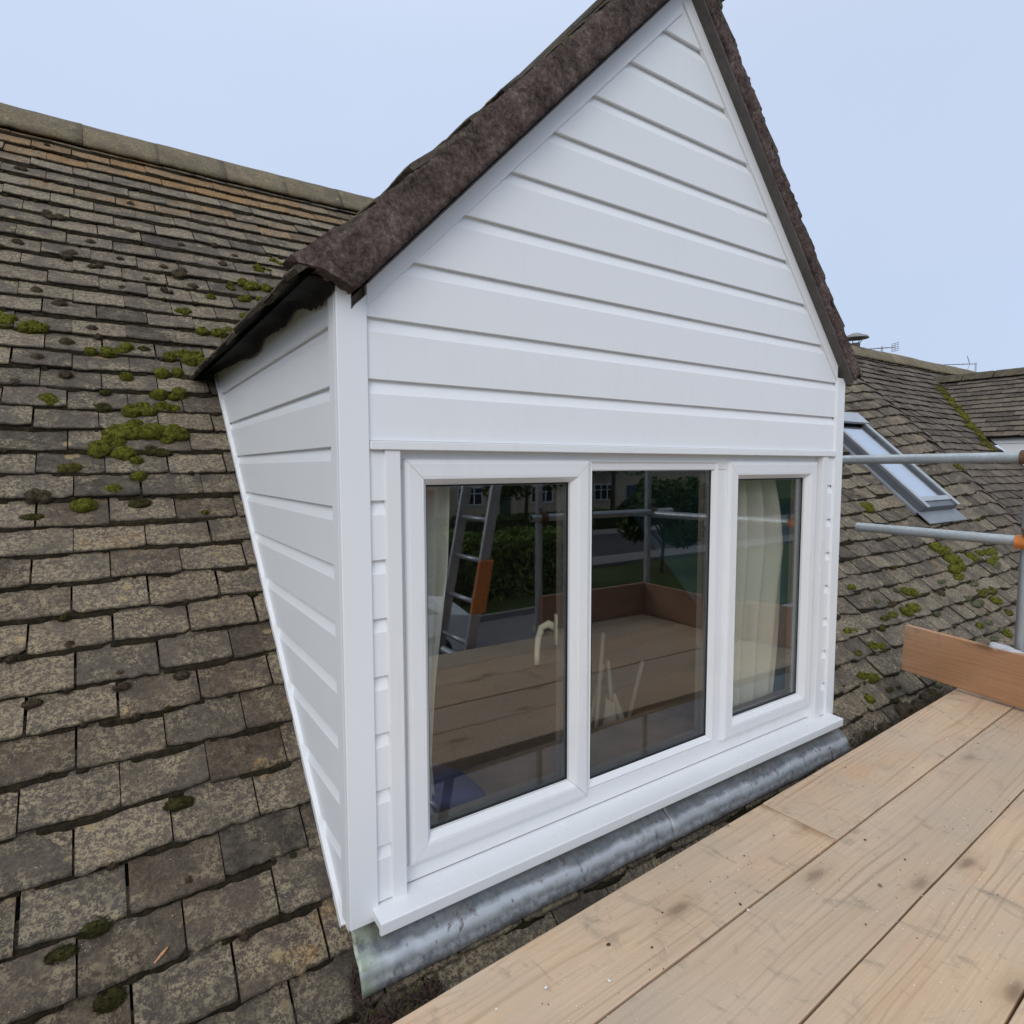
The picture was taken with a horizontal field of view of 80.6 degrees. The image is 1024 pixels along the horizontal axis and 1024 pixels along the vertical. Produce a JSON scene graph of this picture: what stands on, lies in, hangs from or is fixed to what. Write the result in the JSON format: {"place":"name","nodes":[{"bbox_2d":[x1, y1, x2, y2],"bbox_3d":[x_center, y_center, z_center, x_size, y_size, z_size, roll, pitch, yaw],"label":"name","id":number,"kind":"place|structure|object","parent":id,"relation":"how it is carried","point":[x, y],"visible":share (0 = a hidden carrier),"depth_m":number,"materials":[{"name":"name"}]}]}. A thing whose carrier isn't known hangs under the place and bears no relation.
{"place":"outdoors","nodes":[
{"label":"outdoors","id":0,"kind":"place"},
{"bbox_2d":[0,0,1023,451],"label":"sky","id":1,"kind":"structure","parent":0,"point":[896,127],"materials":[{"name":"blue"}]},
{"bbox_2d":[432,632,695,770],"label":"room floor","id":2,"kind":"structure","parent":0,"point":[483,718],"depth_m":5.09,"materials":[{"name":"wood"}]},
{"bbox_2d":[591,633,643,727],"bbox_3d":[0.436,1.127,2.813,0.438,1.203,0.330,-3,5,-34],"label":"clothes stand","id":3,"kind":"object","parent":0,"point":[613,711],"visible":0.29,"depth_m":2.67,"materials":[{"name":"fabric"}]},
{"bbox_2d":[842,450,1023,652],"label":"scaffold","id":4,"kind":"object","parent":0,"point":[1016,541],"visible":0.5,"depth_m":2.84,"materials":[{"name":"grey metal"}]},
{"bbox_2d":[393,804,834,1023],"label":"scaffold board","id":5,"kind":"object","parent":4,"relation":"on","point":[580,956],"visible":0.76,"depth_m":1.39,"materials":[{"name":"brown wood"}]},
{"bbox_2d":[598,707,1023,1023],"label":"scaffold board","id":6,"kind":"object","parent":4,"relation":"on","point":[766,962],"visible":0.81,"depth_m":1.48,"materials":[{"name":"brown wood"}]},
{"bbox_2d":[901,624,1023,708],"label":"toe board","id":7,"kind":"object","parent":6,"relation":"on","point":[982,669],"visible":1,"depth_m":2.83,"materials":[{"name":"brown wood"}]},
{"bbox_2d":[989,642,1023,653],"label":"foam wrap","id":8,"kind":"object","parent":7,"relation":"on","point":[1000,646],"visible":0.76,"depth_m":2.71,"materials":[{"name":"white plastic"}]},
{"bbox_2d":[763,688,1014,842],"bbox_3d":[1.661,0.911,2.417,1.969,0.040,0.232,-3,5,-36],"label":"scaffold board","id":9,"kind":"object","parent":4,"relation":"on","point":[835,806],"visible":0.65,"depth_m":2.16,"materials":[{"name":"brown wood"}]},
{"bbox_2d":[803,791,1023,1023],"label":"scaffold board","id":10,"kind":"object","parent":4,"relation":"on","point":[884,977],"visible":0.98,"depth_m":1.32,"materials":[{"name":"brown wood"}]},
{"bbox_2d":[1009,998,1023,1023],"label":"scaffold board","id":11,"kind":"object","parent":4,"relation":"on","point":[1018,1017],"visible":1,"depth_m":1.18,"materials":[{"name":"brown wood"}]},
{"bbox_3d":[0.937,1.041,0.714,5.140,0.041,0.233,-3,5,-36],"label":"scaffold board","id":12,"kind":"object","parent":4,"relation":"on","visible":0},
{"bbox_2d":[495,710,1023,1021],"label":"sawdust","id":13,"kind":"object","parent":12,"relation":"on","point":[609,944],"visible":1,"depth_m":1.53},
{"label":"ground","id":14,"kind":"structure","parent":0,"visible":0},
{"bbox_2d":[0,102,1019,1023],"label":"house","id":15,"kind":"structure","parent":14,"relation":"on","point":[238,842],"depth_m":2.03,"materials":[{"name":"tile"}]},
{"bbox_2d":[0,311,51,334],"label":"moss cushion","id":16,"kind":"object","parent":15,"relation":"on","point":[30,326],"visible":1,"depth_m":2.69,"materials":[{"name":"green plant"}]},
{"bbox_2d":[23,488,52,504],"bbox_3d":[-1.685,-0.056,2.146,0.095,0.058,0.064,-3,5,-34],"label":"moss cushion","id":17,"kind":"object","parent":15,"relation":"on","point":[36,495],"visible":1,"depth_m":2.13,"materials":[{"name":"brown plant"}]},
{"bbox_2d":[37,392,58,407],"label":"moss cushion","id":18,"kind":"object","parent":15,"relation":"on","point":[50,399],"visible":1,"depth_m":2.45,"materials":[{"name":"green plant"}]},
{"bbox_2d":[69,483,122,512],"bbox_3d":[-1.533,-0.052,2.231,0.070,0.107,0.188,2,5,26],"label":"moss cushion","id":19,"kind":"object","parent":15,"relation":"on","point":[81,505],"visible":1,"depth_m":2.18,"materials":[{"name":"green plant"}]},
{"bbox_2d":[83,342,134,357],"bbox_3d":[-1.868,-0.756,2.800,0.081,0.101,0.218,3,6,40],"label":"moss cushion","id":20,"kind":"object","parent":15,"relation":"on","point":[109,352],"visible":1,"depth_m":2.78,"materials":[{"name":"green plant"}]},
{"bbox_2d":[85,432,137,460],"bbox_3d":[-1.611,-0.262,2.423,0.179,0.128,0.131,-3,5,-34],"label":"moss cushion","id":21,"kind":"object","parent":15,"relation":"on","point":[101,448],"visible":1,"depth_m":2.40,"materials":[{"name":"green plant"}]},
{"bbox_2d":[101,419,189,441],"bbox_3d":[-1.542,-0.342,2.551,0.325,0.110,0.122,-3,5,-34],"label":"moss cushion","id":22,"kind":"object","parent":15,"relation":"on","point":[133,429],"visible":1,"depth_m":2.53,"materials":[{"name":"green plant"}]},
{"bbox_2d":[121,386,187,417],"bbox_3d":[-1.587,-0.490,2.687,0.140,0.169,0.295,4,6,42],"label":"moss cushion","id":23,"kind":"object","parent":15,"relation":"on","point":[143,408],"visible":1,"depth_m":2.67,"materials":[{"name":"green plant"}]},
{"bbox_2d":[154,947,167,963],"bbox_3d":[-0.824,1.039,1.415,0.008,0.021,0.034,3,5,37],"label":"bark splinter","id":24,"kind":"object","parent":15,"relation":"on","point":[161,955],"visible":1,"depth_m":1.41,"materials":[{"name":"beige wood"}]},
{"bbox_2d":[0,143,328,1013],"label":"moss","id":25,"kind":"object","parent":15,"relation":"on","point":[110,999],"visible":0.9,"depth_m":2.36,"materials":[{"name":"green plant"}]},
{"bbox_2d":[154,367,183,378],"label":"moss cushion","id":26,"kind":"object","parent":15,"relation":"on","point":[163,372],"visible":1,"depth_m":2.83,"materials":[{"name":"green plant"}]},
{"bbox_2d":[163,349,211,379],"bbox_3d":[-1.581,-0.725,2.979,0.247,0.164,0.149,0,4,-4],"label":"moss cushion","id":27,"kind":"object","parent":15,"relation":"on","point":[193,358],"visible":0.7,"depth_m":2.95,"materials":[{"name":"green plant"}]},
{"bbox_2d":[189,0,862,999],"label":"dormer","id":28,"kind":"object","parent":15,"relation":"on","point":[573,256],"visible":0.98,"depth_m":1.86,"materials":[{"name":"white plastic"}]},
{"bbox_2d":[461,696,694,795],"bbox_3d":[0.390,0.944,2.382,2.056,0.028,0.350,-3,5,-34],"label":"window seat","id":29,"kind":"object","parent":28,"relation":"attached to","point":[615,739],"depth_m":2.39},
{"bbox_2d":[431,763,485,812],"bbox_3d":[-0.276,0.884,1.942,0.387,0.178,0.259,-3,5,-34],"label":"cushion","id":30,"kind":"object","parent":29,"relation":"on","point":[453,787],"visible":0.34,"depth_m":1.90,"materials":[{"name":"blue fabric"}]},
{"bbox_2d":[400,450,818,882],"bbox_3d":[0.504,0.380,2.168,2.044,1.184,0.068,-3,5,-34],"label":"window frame","id":31,"kind":"structure","parent":28,"relation":"in","point":[611,778],"depth_m":2.23,"materials":[{"name":"white plastic"}]},
{"bbox_3d":[0.445,-0.517,2.187,2.080,0.039,0.039,-3,5,-34],"label":"curtain rail","id":32,"kind":"object","parent":28,"relation":"attached to","visible":0},
{"bbox_2d":[426,487,449,814],"bbox_3d":[-0.271,0.314,1.754,0.213,1.580,0.041,-3,5,-34],"label":"curtain","id":33,"kind":"object","parent":32,"relation":"hanging from","point":[438,498],"visible":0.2,"depth_m":1.78,"materials":[{"name":"beige fabric"}]},
{"bbox_2d":[733,480,782,706],"bbox_3d":[1.046,0.242,2.685,0.566,1.580,0.108,-3,5,-34],"label":"curtain","id":34,"kind":"object","parent":32,"relation":"hanging from","point":[759,551],"visible":0.38,"depth_m":2.69,"materials":[{"name":"beige fabric"}]},
{"bbox_2d":[435,471,674,684],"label":"back wall","id":35,"kind":"structure","parent":15,"relation":"in","point":[500,601],"depth_m":5.85,"materials":[{"name":"paint"}]},
{"bbox_2d":[347,683,956,1023],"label":"litter","id":36,"kind":"object","parent":15,"relation":"on","point":[365,1014],"visible":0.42,"depth_m":1.52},
{"bbox_2d":[674,576,695,637],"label":"side wall","id":37,"kind":"structure","parent":15,"relation":"in","point":[684,613],"depth_m":6.96,"materials":[{"name":"paint"}]},
{"bbox_2d":[843,412,966,523],"bbox_3d":[3.515,-0.460,5.682,0.780,1.037,1.092,-3,5,-34],"label":"roof window","id":38,"kind":"structure","parent":15,"relation":"attached to","point":[914,488],"depth_m":5.50,"materials":[{"name":"grey metal"}]},
{"bbox_2d":[842,384,1016,745],"bbox_3d":[4.834,-0.555,6.620,10.203,2.861,2.734,-4,6,-42],"label":"moss","id":39,"kind":"object","parent":15,"relation":"on","point":[956,567],"visible":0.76,"depth_m":4.32,"materials":[{"name":"green plant"}]},
{"bbox_2d":[851,345,1023,534],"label":"neighbour house","id":40,"kind":"structure","parent":14,"relation":"on","point":[905,385],"depth_m":8.93,"materials":[{"name":"tile"}]},
{"bbox_2d":[847,333,868,346],"bbox_3d":[5.889,-2.908,10.347,0.415,0.310,0.415,-3,5,-34],"label":"flue terminal","id":41,"kind":"object","parent":40,"relation":"on","point":[852,337],"visible":0.69,"depth_m":10.26,"materials":[{"name":"silver metal"}]},
{"bbox_2d":[868,342,898,351],"bbox_3d":[6.710,-2.970,11.064,0.666,0.264,0.180,0,4,-4],"label":"tv aerial","id":42,"kind":"object","parent":40,"relation":"attached to","point":[882,348],"visible":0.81,"depth_m":11.05,"materials":[{"name":"metal"}]},
{"bbox_2d":[942,356,976,371],"bbox_3d":[9.976,-3.224,13.516,1.072,0.554,0.118,-1,4,-13],"label":"tv aerial","id":43,"kind":"object","parent":40,"relation":"attached to","point":[975,363],"visible":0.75,"depth_m":13.57,"materials":[{"name":"metal"}]},
{"bbox_2d":[931,367,1023,451],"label":"dormer","id":44,"kind":"object","parent":40,"relation":"on","point":[991,403],"visible":0.79,"depth_m":9.84,"materials":[{"name":"tile"}]}
]}

